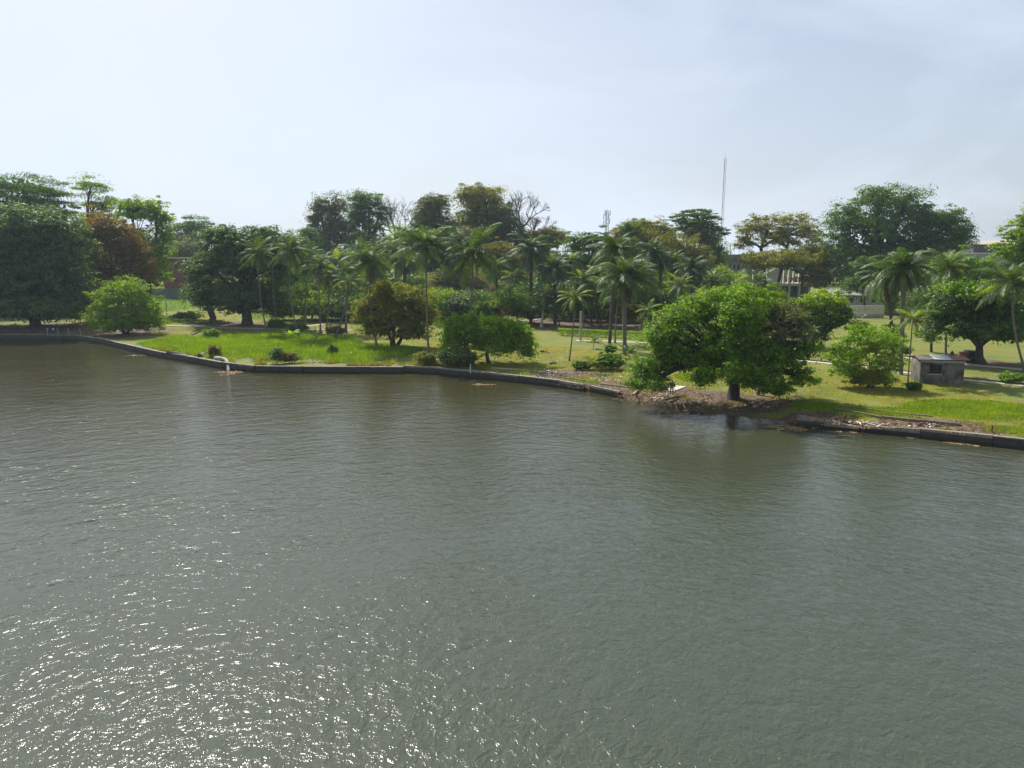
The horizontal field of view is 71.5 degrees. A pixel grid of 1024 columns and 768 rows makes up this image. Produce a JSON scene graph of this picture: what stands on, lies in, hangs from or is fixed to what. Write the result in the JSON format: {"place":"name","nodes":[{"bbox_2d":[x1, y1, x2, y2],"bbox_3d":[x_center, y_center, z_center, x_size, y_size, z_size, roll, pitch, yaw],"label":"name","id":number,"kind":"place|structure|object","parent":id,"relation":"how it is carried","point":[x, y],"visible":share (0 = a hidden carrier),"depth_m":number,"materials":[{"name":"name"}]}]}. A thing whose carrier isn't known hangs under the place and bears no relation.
{"place":"outdoors","nodes":[
{"label":"outdoors","id":0,"kind":"place"},
{"bbox_2d":[0,339,1023,767],"bbox_3d":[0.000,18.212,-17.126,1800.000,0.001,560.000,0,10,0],"label":"water","id":1,"kind":"structure","parent":0,"point":[204,567],"depth_m":33.89,"materials":[{"name":"liquid"}]},
{"bbox_2d":[0,334,402,373],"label":"seawall","id":2,"kind":"object","parent":1,"relation":"in","point":[278,369],"visible":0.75,"depth_m":99.92,"materials":[{"name":"concrete"}]},
{"bbox_2d":[796,414,858,431],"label":"seawall","id":3,"kind":"object","parent":1,"relation":"in","point":[805,421],"visible":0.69,"depth_m":64.34,"materials":[{"name":"concrete"}]},
{"bbox_2d":[863,425,1023,449],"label":"seawall","id":4,"kind":"object","parent":1,"relation":"in","point":[983,439],"visible":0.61,"depth_m":59.51,"materials":[{"name":"concrete"}]},
{"bbox_2d":[0,269,1023,444],"bbox_3d":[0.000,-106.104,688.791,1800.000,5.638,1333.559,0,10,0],"label":"ground","id":5,"kind":"structure","parent":0,"point":[1004,354],"depth_m":100.75,"materials":[{"name":"green plant"}]},
{"bbox_2d":[0,171,85,227],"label":"layered tree","id":6,"kind":"object","parent":5,"relation":"on","point":[27,189],"visible":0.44,"depth_m":182.58,"materials":[{"name":"green plant"}]},
{"bbox_2d":[0,198,105,326],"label":"dark tree","id":7,"kind":"object","parent":5,"relation":"on","point":[39,275],"visible":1,"depth_m":144.13,"materials":[{"name":"green plant"}]},
{"bbox_2d":[67,171,138,298],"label":"umbrella tree","id":8,"kind":"object","parent":5,"relation":"on","point":[101,205],"visible":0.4,"depth_m":178.75,"materials":[{"name":"green plant"}]},
{"bbox_2d":[66,205,161,296],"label":"rusty tree","id":9,"kind":"object","parent":5,"relation":"on","point":[106,230],"visible":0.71,"depth_m":160.80,"materials":[{"name":"brown plant"}]},
{"bbox_2d":[73,275,175,334],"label":"bushy tree","id":10,"kind":"object","parent":5,"relation":"on","point":[110,315],"visible":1,"depth_m":134.09,"materials":[{"name":"green plant"}]},
{"bbox_2d":[106,194,177,310],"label":"leafy tree","id":11,"kind":"object","parent":5,"relation":"on","point":[136,207],"visible":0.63,"depth_m":173.41,"materials":[{"name":"green plant"}]},
{"bbox_2d":[133,257,226,298],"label":"red building","id":12,"kind":"structure","parent":5,"relation":"on","point":[169,291],"depth_m":228.80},
{"bbox_2d":[167,235,204,256],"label":"tree","id":13,"kind":"object","parent":5,"relation":"on","point":[186,247],"visible":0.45,"depth_m":263.43,"materials":[{"name":"green plant"}]},
{"bbox_2d":[161,214,228,252],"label":"tree","id":14,"kind":"object","parent":5,"relation":"on","point":[186,226],"visible":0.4,"depth_m":281.23,"materials":[{"name":"green plant"}]},
{"bbox_2d":[129,298,298,318],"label":"grass","id":15,"kind":"structure","parent":5,"relation":"on","point":[179,304],"depth_m":196.67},
{"bbox_2d":[174,223,302,325],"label":"dark tree","id":16,"kind":"object","parent":5,"relation":"on","point":[241,295],"visible":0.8,"depth_m":148.30,"materials":[{"name":"green plant"}]},
{"bbox_2d":[237,236,277,331],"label":"coconut palm","id":17,"kind":"object","parent":5,"relation":"on","point":[262,257],"visible":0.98,"depth_m":135.86,"materials":[{"name":"green plant"}]},
{"bbox_2d":[263,229,316,335],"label":"coconut palm","id":18,"kind":"object","parent":5,"relation":"on","point":[294,243],"visible":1,"depth_m":128.52,"materials":[{"name":"green plant"}]},
{"bbox_2d":[150,307,440,353],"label":"grass","id":19,"kind":"structure","parent":5,"relation":"on","point":[273,331],"depth_m":145.29,"materials":[{"name":"plant"}]},
{"bbox_2d":[287,242,327,324],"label":"coconut palm","id":20,"kind":"object","parent":5,"relation":"on","point":[302,273],"visible":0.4,"depth_m":142.66,"materials":[{"name":"green plant"}]},
{"bbox_2d":[292,290,337,320],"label":"undergrowth bush","id":21,"kind":"object","parent":5,"relation":"on","point":[311,302],"visible":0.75,"depth_m":158.32,"materials":[{"name":"green plant"}]},
{"bbox_2d":[281,276,348,317],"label":"shade tree","id":22,"kind":"object","parent":5,"relation":"on","point":[300,291],"visible":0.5,"depth_m":163.21,"materials":[{"name":"green plant"}]},
{"bbox_2d":[296,226,333,255],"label":"tree","id":23,"kind":"object","parent":5,"relation":"on","point":[310,233],"visible":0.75,"depth_m":229.78,"materials":[{"name":"green plant"}]},
{"bbox_2d":[298,250,337,333],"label":"coconut palm","id":24,"kind":"object","parent":5,"relation":"on","point":[318,266],"visible":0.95,"depth_m":133.56,"materials":[{"name":"green plant"}]},
{"bbox_2d":[150,342,488,370],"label":"weeds","id":25,"kind":"object","parent":5,"relation":"on","point":[333,361],"visible":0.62,"depth_m":98.03,"materials":[{"name":"green plant"}]},
{"bbox_2d":[307,264,349,330],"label":"coconut palm","id":26,"kind":"object","parent":5,"relation":"on","point":[325,279],"visible":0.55,"depth_m":139.02,"materials":[{"name":"green plant"}]},
{"bbox_2d":[299,189,361,255],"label":"skyline tree","id":27,"kind":"object","parent":5,"relation":"on","point":[332,226],"visible":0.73,"depth_m":237.69,"materials":[{"name":"green plant"}]},
{"bbox_2d":[314,293,354,321],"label":"undergrowth bush","id":28,"kind":"object","parent":5,"relation":"on","point":[337,308],"visible":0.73,"depth_m":157.29,"materials":[{"name":"green plant"}]},
{"bbox_2d":[321,257,367,332],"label":"coconut palm","id":29,"kind":"object","parent":5,"relation":"on","point":[348,269],"visible":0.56,"depth_m":135.61,"materials":[{"name":"green plant"}]},
{"bbox_2d":[330,271,361,339],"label":"coconut palm","id":30,"kind":"object","parent":5,"relation":"on","point":[348,282],"visible":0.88,"depth_m":124.85,"materials":[{"name":"green plant"}]},
{"bbox_2d":[337,236,398,346],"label":"coconut palm","id":31,"kind":"object","parent":5,"relation":"on","point":[368,261],"visible":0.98,"depth_m":111.11,"materials":[{"name":"green plant"}]},
{"bbox_2d":[340,188,397,259],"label":"skyline tree","id":32,"kind":"object","parent":5,"relation":"on","point":[365,203],"visible":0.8,"depth_m":232.57,"materials":[{"name":"green plant"}]},
{"bbox_2d":[360,196,417,278],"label":"bare tree","id":33,"kind":"object","parent":5,"relation":"on","point":[393,208],"visible":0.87,"depth_m":232.46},
{"bbox_2d":[346,278,445,345],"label":"multi stem tree","id":34,"kind":"object","parent":5,"relation":"on","point":[404,306],"visible":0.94,"depth_m":113.74,"materials":[{"name":"green plant"}]},
{"bbox_2d":[389,250,420,287],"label":"oil palm","id":35,"kind":"object","parent":5,"relation":"on","point":[404,269],"visible":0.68,"depth_m":172.13,"materials":[{"name":"green plant"}]},
{"bbox_2d":[367,221,443,275],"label":"leafy tree","id":36,"kind":"object","parent":5,"relation":"on","point":[402,236],"visible":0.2,"depth_m":208.87,"materials":[{"name":"green plant"}]},
{"bbox_2d":[385,224,465,352],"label":"coconut palm","id":37,"kind":"object","parent":5,"relation":"on","point":[430,241],"visible":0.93,"depth_m":103.46,"materials":[{"name":"green plant"}]},
{"bbox_2d":[135,329,726,374],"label":"tall grass","id":38,"kind":"structure","parent":5,"relation":"on","point":[254,344],"depth_m":115.48,"materials":[{"name":"plant"}]},
{"bbox_2d":[403,191,458,278],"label":"skyline tree","id":39,"kind":"object","parent":5,"relation":"on","point":[429,216],"visible":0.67,"depth_m":226.86,"materials":[{"name":"green plant"}]},
{"bbox_2d":[427,287,466,320],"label":"undergrowth bush","id":40,"kind":"object","parent":5,"relation":"on","point":[436,302],"visible":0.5,"depth_m":159.42,"materials":[{"name":"green plant"}]},
{"bbox_2d":[416,225,493,274],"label":"leafy tree","id":41,"kind":"object","parent":5,"relation":"on","point":[430,267],"visible":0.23,"depth_m":209.20,"materials":[{"name":"green plant"}]},
{"bbox_2d":[439,291,476,318],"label":"undergrowth bush","id":42,"kind":"object","parent":5,"relation":"on","point":[458,301],"visible":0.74,"depth_m":157.86,"materials":[{"name":"green plant"}]},
{"bbox_2d":[431,342,485,366],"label":"shrub","id":43,"kind":"object","parent":5,"relation":"on","point":[447,356],"visible":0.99,"depth_m":94.62,"materials":[{"name":"green plant"}]},
{"bbox_2d":[424,266,508,307],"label":"leafy tree","id":44,"kind":"object","parent":5,"relation":"on","point":[480,283],"visible":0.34,"depth_m":176.90,"materials":[{"name":"green plant"}]},
{"bbox_2d":[435,222,512,310],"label":"coconut palm","id":45,"kind":"object","parent":5,"relation":"on","point":[480,251],"visible":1,"depth_m":101.68,"materials":[{"name":"green plant"}]},
{"bbox_2d":[444,181,517,276],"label":"tall tree","id":46,"kind":"object","parent":5,"relation":"on","point":[474,197],"visible":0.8,"depth_m":221.40,"materials":[{"name":"green plant"}]},
{"bbox_2d":[432,308,542,363],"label":"round tree","id":47,"kind":"object","parent":5,"relation":"on","point":[497,335],"visible":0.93,"depth_m":96.65,"materials":[{"name":"green plant"}]},
{"bbox_2d":[466,297,510,317],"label":"undergrowth bush","id":48,"kind":"object","parent":5,"relation":"on","point":[486,309],"visible":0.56,"depth_m":156.38,"materials":[{"name":"green plant"}]},
{"bbox_2d":[404,365,584,390],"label":"seawall","id":49,"kind":"object","parent":5,"relation":"on","point":[533,380],"visible":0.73,"depth_m":90.09,"materials":[{"name":"concrete"}]},
{"bbox_2d":[472,208,529,249],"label":"dark tree","id":50,"kind":"object","parent":5,"relation":"on","point":[501,233],"visible":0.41,"depth_m":221.20,"materials":[{"name":"green plant"}]},
{"bbox_2d":[471,236,535,275],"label":"leafy tree","id":51,"kind":"object","parent":5,"relation":"on","point":[501,249],"visible":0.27,"depth_m":190.30,"materials":[{"name":"green plant"}]},
{"bbox_2d":[75,239,948,283],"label":"woodland","id":52,"kind":"object","parent":5,"relation":"on","point":[786,272],"visible":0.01,"depth_m":303.12,"materials":[{"name":"green plant"}]},
{"bbox_2d":[3,324,1020,434],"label":"fallen leaves","id":53,"kind":"object","parent":5,"relation":"on","point":[830,418],"depth_m":71.42,"materials":[{"name":"plant"}]},
{"bbox_2d":[480,283,551,320],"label":"shade tree","id":54,"kind":"object","parent":5,"relation":"on","point":[516,299],"visible":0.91,"depth_m":147.78,"materials":[{"name":"green plant"}]},
{"bbox_2d":[492,191,548,275],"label":"bare tree","id":55,"kind":"object","parent":5,"relation":"on","point":[520,205],"visible":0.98,"depth_m":219.83,"materials":[{"name":"plant"}]},
{"bbox_2d":[505,233,559,322],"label":"oil palm","id":56,"kind":"object","parent":5,"relation":"on","point":[529,261],"visible":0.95,"depth_m":153.68,"materials":[{"name":"green plant"}]},
{"bbox_2d":[513,225,570,279],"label":"leafy tree","id":57,"kind":"object","parent":5,"relation":"on","point":[554,235],"visible":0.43,"depth_m":218.48,"materials":[{"name":"green plant"}]},
{"bbox_2d":[529,252,577,324],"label":"oil palm","id":58,"kind":"object","parent":5,"relation":"on","point":[554,272],"visible":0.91,"depth_m":149.96,"materials":[{"name":"green plant"}]},
{"bbox_2d":[525,293,581,326],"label":"shade tree","id":59,"kind":"object","parent":5,"relation":"on","point":[551,307],"visible":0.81,"depth_m":146.34,"materials":[{"name":"green plant"}]},
{"bbox_2d":[555,283,593,360],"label":"coconut palm","id":60,"kind":"object","parent":5,"relation":"on","point":[572,300],"visible":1,"depth_m":98.76,"materials":[{"name":"green plant"}]},
{"bbox_2d":[544,225,611,287],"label":"leafy tree","id":61,"kind":"object","parent":5,"relation":"on","point":[577,244],"visible":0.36,"depth_m":170.80,"materials":[{"name":"green plant"}]},
{"bbox_2d":[551,279,631,325],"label":"shade tree","id":62,"kind":"object","parent":5,"relation":"on","point":[587,299],"visible":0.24,"depth_m":148.01,"materials":[{"name":"green plant"}]},
{"bbox_2d":[558,328,646,339],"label":"hedge","id":63,"kind":"object","parent":5,"relation":"on","point":[603,331],"visible":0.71,"depth_m":130.95,"materials":[{"name":"green plant"}]},
{"bbox_2d":[551,275,655,327],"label":"shade tree","id":64,"kind":"object","parent":5,"relation":"on","point":[564,286],"visible":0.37,"depth_m":143.43,"materials":[{"name":"green plant"}]},
{"bbox_2d":[583,350,628,369],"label":"shrub","id":65,"kind":"object","parent":5,"relation":"on","point":[615,360],"visible":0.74,"depth_m":91.43,"materials":[{"name":"green plant"}]},
{"bbox_2d":[586,232,646,343],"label":"oil palm","id":66,"kind":"object","parent":5,"relation":"on","point":[612,243],"visible":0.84,"depth_m":111.97,"materials":[{"name":"green plant"}]},
{"bbox_2d":[294,360,944,428],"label":"litter","id":67,"kind":"object","parent":5,"relation":"on","point":[752,402],"visible":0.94,"depth_m":72.88,"materials":[{"name":"white plant"}]},
{"bbox_2d":[588,254,665,354],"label":"oil palm","id":68,"kind":"object","parent":5,"relation":"on","point":[624,275],"visible":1,"depth_m":103.52,"materials":[{"name":"green plant"}]},
{"bbox_2d":[597,221,668,261],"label":"leafy tree","id":69,"kind":"object","parent":5,"relation":"on","point":[641,235],"visible":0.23,"depth_m":198.93,"materials":[{"name":"green plant"}]},
{"bbox_2d":[618,288,682,324],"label":"shade tree","id":70,"kind":"object","parent":5,"relation":"on","point":[663,300],"visible":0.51,"depth_m":149.47,"materials":[{"name":"green plant"}]},
{"bbox_2d":[635,236,674,321],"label":"oil palm","id":71,"kind":"object","parent":5,"relation":"on","point":[651,252],"visible":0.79,"depth_m":154.62,"materials":[{"name":"green plant"}]},
{"bbox_2d":[631,215,683,244],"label":"leafy tree","id":72,"kind":"object","parent":5,"relation":"on","point":[663,227],"visible":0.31,"depth_m":205.06,"materials":[{"name":"green plant"}]},
{"bbox_2d":[634,231,717,277],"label":"leafy tree","id":73,"kind":"object","parent":5,"relation":"on","point":[689,248],"visible":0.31,"depth_m":194.44,"materials":[{"name":"green plant"}]},
{"bbox_2d":[665,273,698,327],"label":"coconut palm","id":74,"kind":"object","parent":5,"relation":"on","point":[681,285],"visible":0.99,"depth_m":138.40,"materials":[{"name":"green plant"}]},
{"bbox_2d":[670,255,712,325],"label":"oil palm","id":75,"kind":"object","parent":5,"relation":"on","point":[691,266],"visible":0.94,"depth_m":147.33,"materials":[{"name":"green plant"}]},
{"bbox_2d":[666,209,731,276],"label":"parasol tree","id":76,"kind":"object","parent":5,"relation":"on","point":[700,224],"visible":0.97,"depth_m":209.22,"materials":[{"name":"green plant"}]},
{"bbox_2d":[678,211,725,276],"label":"leafy tree","id":77,"kind":"object","parent":5,"relation":"on","point":[711,241],"visible":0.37,"depth_m":228.62,"materials":[{"name":"green plant"}]},
{"bbox_2d":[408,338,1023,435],"bbox_3d":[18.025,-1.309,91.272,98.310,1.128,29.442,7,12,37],"label":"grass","id":78,"kind":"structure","parent":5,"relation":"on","point":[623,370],"depth_m":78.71,"materials":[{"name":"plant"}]},
{"bbox_2d":[706,238,734,271],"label":"leafy tree","id":79,"kind":"object","parent":5,"relation":"on","point":[718,253],"visible":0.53,"depth_m":234.74,"materials":[{"name":"green plant"}]},
{"bbox_2d":[618,279,829,400],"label":"shore tree","id":80,"kind":"object","parent":5,"relation":"on","point":[721,348],"visible":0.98,"depth_m":70.90,"materials":[{"name":"green plant"}]},
{"bbox_2d":[699,263,752,296],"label":"leafy tree","id":81,"kind":"object","parent":5,"relation":"on","point":[733,277],"visible":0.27,"depth_m":172.25,"materials":[{"name":"green plant"}]},
{"bbox_2d":[707,249,760,276],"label":"grey building","id":82,"kind":"structure","parent":5,"relation":"on","point":[735,266],"depth_m":258.44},
{"bbox_2d":[500,362,1023,437],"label":"weeds","id":83,"kind":"object","parent":5,"relation":"on","point":[710,407],"visible":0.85,"depth_m":71.16,"materials":[{"name":"green plant"}]},
{"bbox_2d":[729,210,825,287],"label":"open crowned tree","id":84,"kind":"object","parent":5,"relation":"on","point":[785,234],"visible":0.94,"depth_m":209.00,"materials":[{"name":"green plant"}]},
{"bbox_2d":[741,265,820,298],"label":"unfinished building","id":85,"kind":"structure","parent":5,"relation":"on","point":[786,282],"depth_m":224.12,"materials":[{"name":"concrete"}]},
{"bbox_2d":[737,236,842,297],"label":"brown tree","id":86,"kind":"object","parent":5,"relation":"on","point":[811,261],"visible":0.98,"depth_m":200.22,"materials":[{"name":"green plant"}]},
{"bbox_2d":[794,288,865,346],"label":"round tree","id":87,"kind":"object","parent":5,"relation":"on","point":[824,302],"visible":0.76,"depth_m":114.09,"materials":[{"name":"green plant"}]},
{"bbox_2d":[817,288,886,309],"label":"office building","id":88,"kind":"structure","parent":5,"relation":"on","point":[857,298],"depth_m":187.05,"materials":[{"name":"white paint"}]},
{"bbox_2d":[831,255,878,309],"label":"tree","id":89,"kind":"object","parent":5,"relation":"on","point":[854,283],"visible":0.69,"depth_m":182.39,"materials":[{"name":"green plant"}]},
{"bbox_2d":[818,323,911,386],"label":"shrub","id":90,"kind":"object","parent":5,"relation":"on","point":[854,357],"visible":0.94,"depth_m":78.20,"materials":[{"name":"green plant"}]},
{"bbox_2d":[851,306,884,317],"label":"block wall","id":91,"kind":"structure","parent":5,"relation":"on","point":[875,314],"depth_m":167.60,"materials":[{"name":"concrete"}]},
{"bbox_2d":[840,365,901,387],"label":"thicket","id":92,"kind":"object","parent":5,"relation":"on","point":[860,380],"visible":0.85,"depth_m":78.48,"materials":[{"name":"green plant"}]},
{"bbox_2d":[812,180,942,294],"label":"giant tree","id":93,"kind":"object","parent":5,"relation":"on","point":[881,228],"visible":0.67,"depth_m":193.39,"materials":[{"name":"green plant"}]},
{"bbox_2d":[853,254,916,366],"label":"oil palm","id":94,"kind":"object","parent":5,"relation":"on","point":[879,269],"visible":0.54,"depth_m":91.45,"materials":[{"name":"green plant"}]},
{"bbox_2d":[860,247,942,374],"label":"oil palm","id":95,"kind":"object","parent":5,"relation":"on","point":[905,263],"visible":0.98,"depth_m":85.76,"materials":[{"name":"green plant"}]},
{"bbox_2d":[887,308,938,381],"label":"coconut palm","id":96,"kind":"object","parent":5,"relation":"on","point":[912,319],"visible":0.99,"depth_m":81.16,"materials":[{"name":"green plant"}]},
{"bbox_2d":[894,282,959,320],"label":"shade tree","id":97,"kind":"object","parent":5,"relation":"on","point":[923,300],"visible":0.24,"depth_m":158.79,"materials":[{"name":"green plant"}]},
{"bbox_2d":[898,200,982,295],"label":"dark tree","id":98,"kind":"object","parent":5,"relation":"on","point":[946,223],"visible":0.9,"depth_m":191.46,"materials":[{"name":"green plant"}]},
{"bbox_2d":[910,354,970,384],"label":"hut","id":99,"kind":"object","parent":5,"relation":"on","point":[937,369],"visible":0.96,"depth_m":81.56,"materials":[{"name":"concrete"}]},
{"bbox_2d":[918,248,984,354],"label":"coconut palm","id":100,"kind":"object","parent":5,"relation":"on","point":[948,262],"visible":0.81,"depth_m":100.32,"materials":[{"name":"green plant"}]},
{"bbox_2d":[919,244,1000,284],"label":"layered tree","id":101,"kind":"object","parent":5,"relation":"on","point":[982,263],"visible":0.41,"depth_m":161.42,"materials":[{"name":"green plant"}]},
{"bbox_2d":[899,240,1023,294],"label":"long building","id":102,"kind":"structure","parent":5,"relation":"on","point":[981,250],"depth_m":230.71,"materials":[{"name":"concrete"}]},
{"bbox_2d":[915,276,1023,363],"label":"dark tree","id":103,"kind":"object","parent":5,"relation":"on","point":[979,327],"visible":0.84,"depth_m":95.96,"materials":[{"name":"green plant"}]},
{"bbox_2d":[971,262,1023,371],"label":"coconut palm","id":104,"kind":"object","parent":5,"relation":"on","point":[1013,277],"visible":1,"depth_m":89.18,"materials":[{"name":"green plant"}]},
{"bbox_2d":[983,202,1023,295],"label":"tall tree","id":105,"kind":"object","parent":5,"relation":"on","point":[1008,251],"visible":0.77,"depth_m":146.61,"materials":[{"name":"green plant"}]},
{"bbox_2d":[0,0,1023,257],"label":"sky","id":106,"kind":"structure","parent":0,"point":[236,112],"materials":[{"name":"white"}]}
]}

